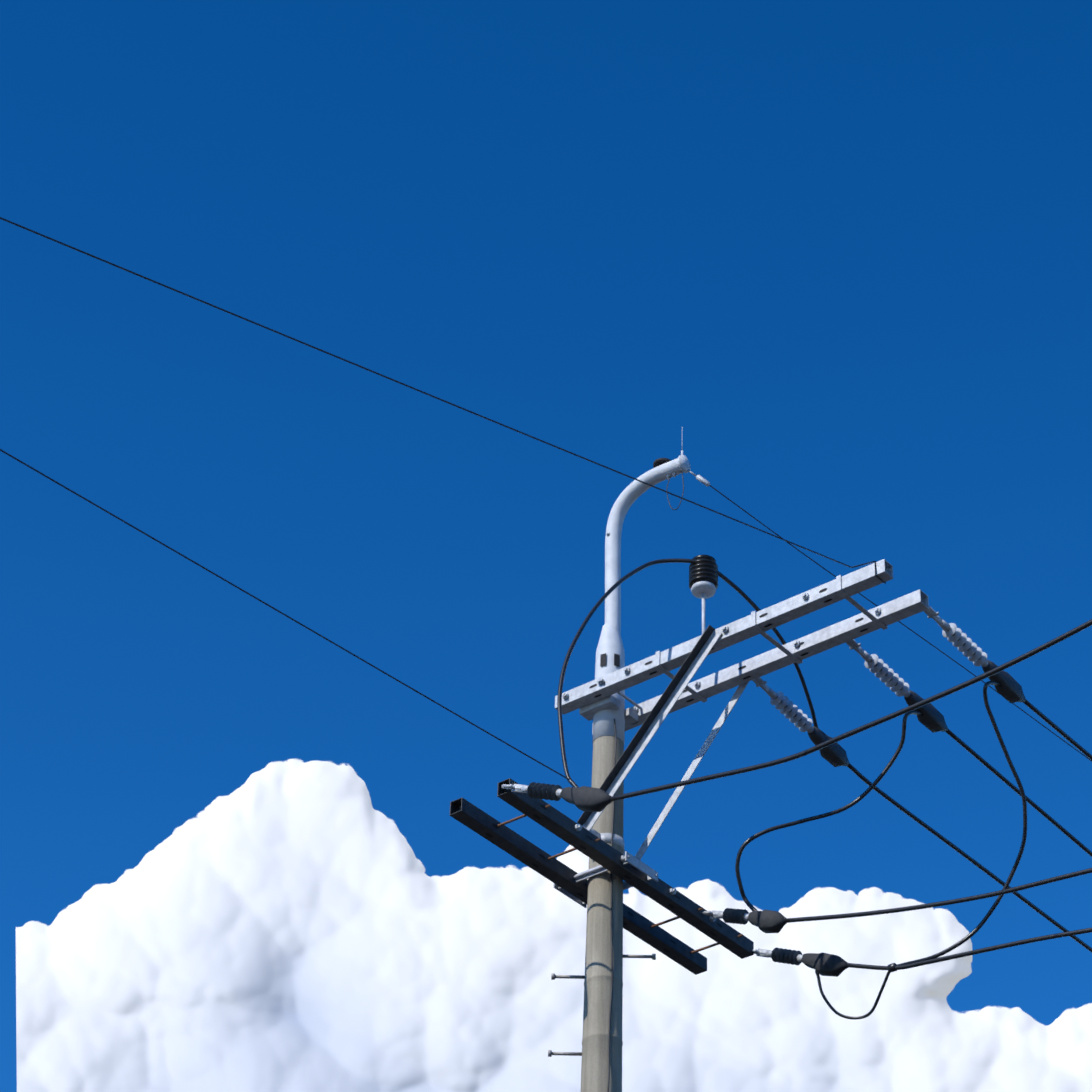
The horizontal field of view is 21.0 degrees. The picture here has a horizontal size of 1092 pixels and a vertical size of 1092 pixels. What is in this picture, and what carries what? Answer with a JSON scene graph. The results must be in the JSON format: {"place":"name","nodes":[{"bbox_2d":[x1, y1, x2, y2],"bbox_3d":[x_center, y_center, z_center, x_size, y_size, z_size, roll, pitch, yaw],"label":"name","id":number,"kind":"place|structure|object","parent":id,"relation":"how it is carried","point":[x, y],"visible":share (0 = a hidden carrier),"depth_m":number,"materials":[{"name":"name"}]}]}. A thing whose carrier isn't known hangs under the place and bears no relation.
{"place":"outdoors","nodes":[
{"label":"outdoors","id":0,"kind":"place"},
{"bbox_2d":[0,0,1091,1091],"label":"sky","id":1,"kind":"structure","parent":0,"point":[839,252],"materials":[{"name":"blue"}]},
{"bbox_2d":[16,759,1091,1091],"bbox_3d":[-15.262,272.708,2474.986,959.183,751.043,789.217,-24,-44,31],"label":"cloud","id":2,"kind":"structure","parent":0,"point":[292,925],"depth_m":2401.18,"materials":[{"name":"white"}]},
{"bbox_2d":[557,558,817,786],"bbox_3d":[0.951,1.046,17.250,2.241,2.113,0.338,29,-44,-32],"label":"jumper","id":3,"kind":"object","parent":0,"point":[604,597],"visible":0.85,"depth_m":17.39,"materials":[{"name":"black rubber"}]},
{"bbox_2d":[0,449,569,779],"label":"service wire","id":4,"kind":"object","parent":3,"relation":"attached to","point":[13,457],"visible":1,"depth_m":14.49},
{"bbox_2d":[689,555,717,589],"bbox_3d":[0.948,0.165,17.732,0.176,0.212,0.176,-24,-44,31],"label":"pin insulator","id":5,"kind":"object","parent":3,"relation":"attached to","point":[703,568],"visible":0.79,"depth_m":17.67,"materials":[{"name":"black ceramic"}]},
{"label":"ground","id":6,"kind":"structure","parent":0,"visible":0},
{"bbox_2d":[581,736,623,1091],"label":"concrete pole","id":7,"kind":"object","parent":6,"relation":"on","point":[596,1009],"visible":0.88,"depth_m":16.85,"materials":[{"name":"grey concrete"}]},
{"bbox_2d":[548,954,655,1056],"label":"climbing pegs","id":8,"kind":"object","parent":7,"relation":"attached to","point":[554,976],"visible":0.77,"depth_m":16.88,"materials":[{"name":"metal"}]},
{"bbox_2d":[582,823,624,854],"bbox_3d":[0.356,1.775,17.391,0.213,0.060,0.500,-24,-44,31],"label":"pole band","id":9,"kind":"object","parent":7,"relation":"attached to","point":[617,839],"visible":0.33,"depth_m":17.31,"materials":[{"name":"silver metal"}]},
{"bbox_2d":[497,778,753,958],"bbox_3d":[0.495,1.903,17.174,0.092,0.092,2.336,-24,-44,31],"label":"crossarm","id":10,"kind":"object","parent":9,"relation":"attached to","point":[556,822],"visible":0.92,"depth_m":17.08,"materials":[{"name":"black metal"}]},
{"bbox_2d":[502,784,561,797],"bbox_3d":[-0.063,1.352,16.265,0.474,0.242,0.070,-24,-44,31],"label":"insulator fitting","id":11,"kind":"object","parent":10,"relation":"attached to","point":[518,788],"visible":0.69,"depth_m":16.35,"materials":[{"name":"metal"}]},
{"bbox_2d":[527,782,561,800],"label":"dead end sheds","id":12,"kind":"object","parent":11,"relation":"attached to","point":[541,791],"visible":0.9,"depth_m":16.19,"materials":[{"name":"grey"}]},
{"bbox_2d":[560,786,611,811],"bbox_3d":[0.223,1.362,15.966,0.349,0.209,0.096,-24,-44,31],"label":"clamp cover","id":13,"kind":"object","parent":11,"relation":"attached to","point":[587,799],"visible":0.96,"depth_m":15.90,"materials":[{"name":"black plastic"}]},
{"bbox_2d":[610,619,1091,800],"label":"conductor","id":14,"kind":"object","parent":13,"relation":"attached to","point":[1060,638],"visible":1,"depth_m":14.88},
{"bbox_2d":[497,804,742,953],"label":"crossarm bolts","id":15,"kind":"object","parent":10,"relation":"attached to","point":[597,840],"visible":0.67,"depth_m":17.08,"materials":[{"name":"brown metal"}]},
{"bbox_2d":[553,824,715,921],"bbox_3d":[0.412,2.005,17.319,0.560,0.062,1.338,-24,-44,31],"label":"mounting hardware","id":16,"kind":"object","parent":10,"relation":"attached to","point":[641,866],"visible":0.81,"depth_m":17.18,"materials":[{"name":"metal"}]},
{"bbox_2d":[450,797,706,974],"bbox_3d":[0.223,2.027,17.355,0.092,0.092,2.336,-24,-44,31],"label":"crossarm","id":17,"kind":"object","parent":16,"relation":"attached to","point":[471,816],"visible":0.96,"depth_m":17.16,"materials":[{"name":"black metal"}]},
{"bbox_2d":[703,910,748,920],"bbox_3d":[1.079,2.188,17.402,0.372,0.175,0.070,-24,-44,31],"label":"insulator fitting","id":18,"kind":"object","parent":10,"relation":"attached to","point":[716,914],"visible":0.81,"depth_m":17.46,"materials":[{"name":"metal"}]},
{"bbox_2d":[723,908,748,924],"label":"dead end sheds","id":19,"kind":"object","parent":18,"relation":"attached to","point":[733,916],"visible":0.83,"depth_m":17.34,"materials":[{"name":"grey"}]},
{"bbox_2d":[747,910,786,932],"bbox_3d":[1.296,2.187,17.182,0.267,0.171,0.096,-24,-44,31],"label":"clamp cover","id":20,"kind":"object","parent":18,"relation":"attached to","point":[767,921],"visible":0.98,"depth_m":17.13,"materials":[{"name":"black plastic"}]},
{"bbox_2d":[735,710,923,910],"bbox_3d":[1.695,1.571,17.444,1.179,1.358,0.235,-8,-37,13],"label":"jumper","id":21,"kind":"object","parent":20,"relation":"attached to","point":[820,816],"visible":0.94,"depth_m":17.46,"materials":[{"name":"black rubber"}]},
{"bbox_2d":[904,690,947,732],"bbox_3d":[2.302,1.017,17.794,0.096,0.131,0.425,-24,-44,31],"label":"dead end clamp cover","id":22,"kind":"object","parent":21,"relation":"on","point":[931,719],"visible":0.83,"depth_m":17.75,"materials":[{"name":"black plastic"}]},
{"bbox_2d":[946,729,1091,856],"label":"conductor","id":23,"kind":"object","parent":22,"relation":"attached to","point":[1015,789],"visible":0.96,"depth_m":18.39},
{"bbox_2d":[785,868,1091,922],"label":"conductor","id":24,"kind":"object","parent":20,"relation":"attached to","point":[961,900],"visible":1,"depth_m":16.39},
{"bbox_2d":[752,948,802,961],"bbox_3d":[1.395,2.466,17.727,0.440,0.220,0.070,-24,-44,31],"label":"insulator fitting","id":25,"kind":"object","parent":10,"relation":"attached to","point":[763,953],"visible":0.71,"depth_m":17.79,"materials":[{"name":"metal"}]},
{"bbox_2d":[771,948,801,964],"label":"dead end sheds","id":26,"kind":"object","parent":25,"relation":"attached to","point":[782,955],"visible":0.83,"depth_m":17.66,"materials":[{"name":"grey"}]},
{"bbox_2d":[801,953,847,976],"bbox_3d":[1.657,2.472,17.455,0.321,0.196,0.096,-24,-44,31],"label":"clamp cover","id":27,"kind":"object","parent":25,"relation":"attached to","point":[824,964],"visible":0.98,"depth_m":17.40,"materials":[{"name":"black plastic"}]},
{"bbox_2d":[846,928,1091,969],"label":"conductor","id":28,"kind":"object","parent":27,"relation":"attached to","point":[984,950],"visible":0.98,"depth_m":16.76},
{"bbox_2d":[815,970,890,1019],"bbox_3d":[1.851,2.581,17.295,0.543,0.346,0.168,-24,-44,31],"label":"drip loop","id":29,"kind":"object","parent":28,"relation":"attached to","point":[850,1017],"visible":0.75,"depth_m":17.28,"materials":[{"name":"black rubber"}]},
{"bbox_2d":[887,963,897,972],"bbox_3d":[2.014,2.450,17.109,0.060,0.048,0.046,-24,-44,31],"label":"jumper tie","id":30,"kind":"object","parent":28,"relation":"attached to","point":[891,967],"visible":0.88,"depth_m":17.09,"materials":[{"name":"silver metal"}]},
{"bbox_2d":[897,681,1026,964],"bbox_3d":[2.493,1.666,17.343,0.474,1.595,0.980,22,-41,-25],"label":"jumper","id":31,"kind":"object","parent":30,"relation":"on","point":[1016,863],"visible":0.9,"depth_m":17.21,"materials":[{"name":"black rubber"}]},
{"bbox_2d":[982,660,1025,702],"bbox_3d":[2.730,0.824,17.522,0.096,0.130,0.429,-24,-44,31],"label":"dead end clamp cover","id":32,"kind":"object","parent":31,"relation":"on","point":[1009,689],"visible":0.81,"depth_m":17.48,"materials":[{"name":"black plastic"}]},
{"bbox_2d":[1023,700,1091,759],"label":"conductor","id":33,"kind":"object","parent":32,"relation":"attached to","point":[1057,729],"visible":0.96,"depth_m":17.88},
{"bbox_2d":[607,719,616,1091],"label":"pole ground wire","id":34,"kind":"object","parent":7,"relation":"attached to","point":[611,930],"visible":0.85,"depth_m":16.85,"materials":[{"name":"grey metal"}]},
{"bbox_2d":[592,437,690,743],"bbox_3d":[0.596,0.229,18.340,0.671,2.194,0.194,-24,-44,31],"label":"pole top bracket","id":35,"kind":"object","parent":7,"relation":"on","point":[610,643],"visible":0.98,"depth_m":18.44,"materials":[{"name":"grey metal"}]},
{"bbox_2d":[600,458,671,666],"bbox_3d":[0.580,0.109,18.413,0.472,1.458,0.129,-19,-41,26],"label":"bracket cap and slots","id":36,"kind":"object","parent":35,"relation":"attached to","point":[658,462],"visible":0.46,"depth_m":18.09,"materials":[{"name":"black metal"}]},
{"bbox_2d":[585,629,748,859],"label":"braces","id":37,"kind":"object","parent":35,"relation":"attached to","point":[659,718],"visible":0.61,"depth_m":17.30,"materials":[{"name":"metal"}]},
{"bbox_2d":[577,625,714,825],"bbox_3d":[0.588,1.052,17.275,0.967,1.013,0.055,-24,-44,31],"label":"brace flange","id":38,"kind":"object","parent":37,"relation":"attached to","point":[654,712],"visible":1,"depth_m":17.28,"materials":[{"name":"metal"}]},
{"bbox_2d":[666,471,683,509],"bbox_3d":[0.817,-0.345,18.566,0.137,0.298,0.016,-24,-44,31],"label":"wire loop","id":39,"kind":"object","parent":35,"relation":"hanging from","point":[682,493],"visible":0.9,"depth_m":18.54,"materials":[{"name":"grey metal"}]},
{"bbox_2d":[688,469,709,486],"bbox_3d":[0.960,-0.435,18.601,0.156,0.141,0.036,-2,-36,5],"label":"wire clamp","id":40,"kind":"object","parent":35,"relation":"attached to","point":[701,479],"visible":0.94,"depth_m":18.57,"materials":[{"name":"silver metal"}]},
{"bbox_2d":[709,485,1091,761],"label":"top wire","id":41,"kind":"object","parent":40,"relation":"attached to","point":[898,621],"visible":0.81,"depth_m":20.06,"materials":[{"name":"black metal"}]},
{"bbox_2d":[562,575,887,726],"bbox_3d":[1.055,0.688,17.520,2.058,0.136,0.520,-24,-44,31],"label":"mounting hardware","id":42,"kind":"object","parent":35,"relation":"attached to","point":[588,711],"visible":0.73,"depth_m":17.65,"materials":[{"name":"metal"}]},
{"bbox_2d":[555,559,892,714],"bbox_3d":[1.015,0.552,17.363,2.400,0.092,0.092,-24,-44,31],"label":"crossarm","id":43,"kind":"object","parent":42,"relation":"attached to","point":[788,610],"visible":0.92,"depth_m":17.25,"materials":[{"name":"metal"}]},
{"bbox_2d":[702,593,704,634],"bbox_3d":[0.938,0.452,17.521,0.060,0.491,0.060,-24,-44,31],"label":"insulator support rod","id":44,"kind":"object","parent":43,"relation":"on","point":[703,612],"visible":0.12,"depth_m":17.55,"materials":[{"name":"metal"}]},
{"bbox_2d":[691,581,715,598],"bbox_3d":[0.945,0.266,17.657,0.152,0.050,0.152,-24,-44,31],"label":"insulator base","id":45,"kind":"object","parent":44,"relation":"on","point":[699,588],"visible":0.9,"depth_m":17.62,"materials":[{"name":"white ceramic"}]},
{"bbox_2d":[852,561,885,583],"bbox_3d":[1.825,0.127,16.671,0.008,0.192,0.348,-24,-44,31],"label":"wire tie","id":46,"kind":"object","parent":43,"relation":"attached to","point":[875,569],"visible":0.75,"depth_m":16.72,"materials":[{"name":"grey metal"}]},
{"bbox_2d":[0,217,851,567],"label":"service wire","id":47,"kind":"object","parent":46,"relation":"hanging from","point":[402,383],"visible":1,"depth_m":13.46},
{"bbox_2d":[592,589,928,734],"bbox_3d":[1.247,0.728,17.592,2.400,0.092,0.092,-24,-44,31],"label":"crossarm","id":48,"kind":"object","parent":42,"relation":"attached to","point":[834,635],"visible":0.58,"depth_m":17.40,"materials":[{"name":"metal"}]},
{"bbox_2d":[752,677,813,732],"bbox_3d":[1.435,0.959,17.830,0.070,0.106,0.640,-24,-44,31],"label":"dead end hardware","id":49,"kind":"object","parent":48,"relation":"attached to","point":[765,687],"visible":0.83,"depth_m":17.73,"materials":[{"name":"metal"}]},
{"bbox_2d":[770,691,812,731],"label":"dead end sheds","id":50,"kind":"object","parent":49,"relation":"attached to","point":[794,714],"visible":0.94,"depth_m":17.86,"materials":[{"name":"grey ceramic"}]},
{"bbox_2d":[808,726,849,766],"bbox_3d":[1.742,1.250,18.094,0.096,0.136,0.399,-24,-44,31],"label":"dead end clamp cover","id":51,"kind":"object","parent":49,"relation":"attached to","point":[834,754],"visible":0.85,"depth_m":18.05,"materials":[{"name":"black plastic"}]},
{"bbox_2d":[847,764,1091,952],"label":"conductor","id":52,"kind":"object","parent":51,"relation":"attached to","point":[955,848],"visible":0.88,"depth_m":19.00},
{"bbox_2d":[845,639,909,696],"bbox_3d":[1.972,0.722,17.500,0.070,0.087,0.680,-24,-44,31],"label":"dead end hardware","id":53,"kind":"object","parent":48,"relation":"attached to","point":[857,648],"visible":0.75,"depth_m":17.38,"materials":[{"name":"metal"}]},
{"bbox_2d":[864,654,908,696],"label":"dead end sheds","id":54,"kind":"object","parent":53,"relation":"attached to","point":[887,676],"visible":0.98,"depth_m":17.54,"materials":[{"name":"grey ceramic"}]},
{"bbox_2d":[923,606,987,666],"bbox_3d":[2.397,0.529,17.222,0.070,0.083,0.686,-24,-44,31],"label":"insulator fitting","id":55,"kind":"object","parent":48,"relation":"attached to","point":[930,612],"visible":0.81,"depth_m":17.10,"materials":[{"name":"metal"}]},
{"bbox_2d":[942,623,986,665],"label":"dead end sheds","id":56,"kind":"object","parent":55,"relation":"attached to","point":[966,646],"visible":0.96,"depth_m":17.26,"materials":[{"name":"grey ceramic"}]}
]}

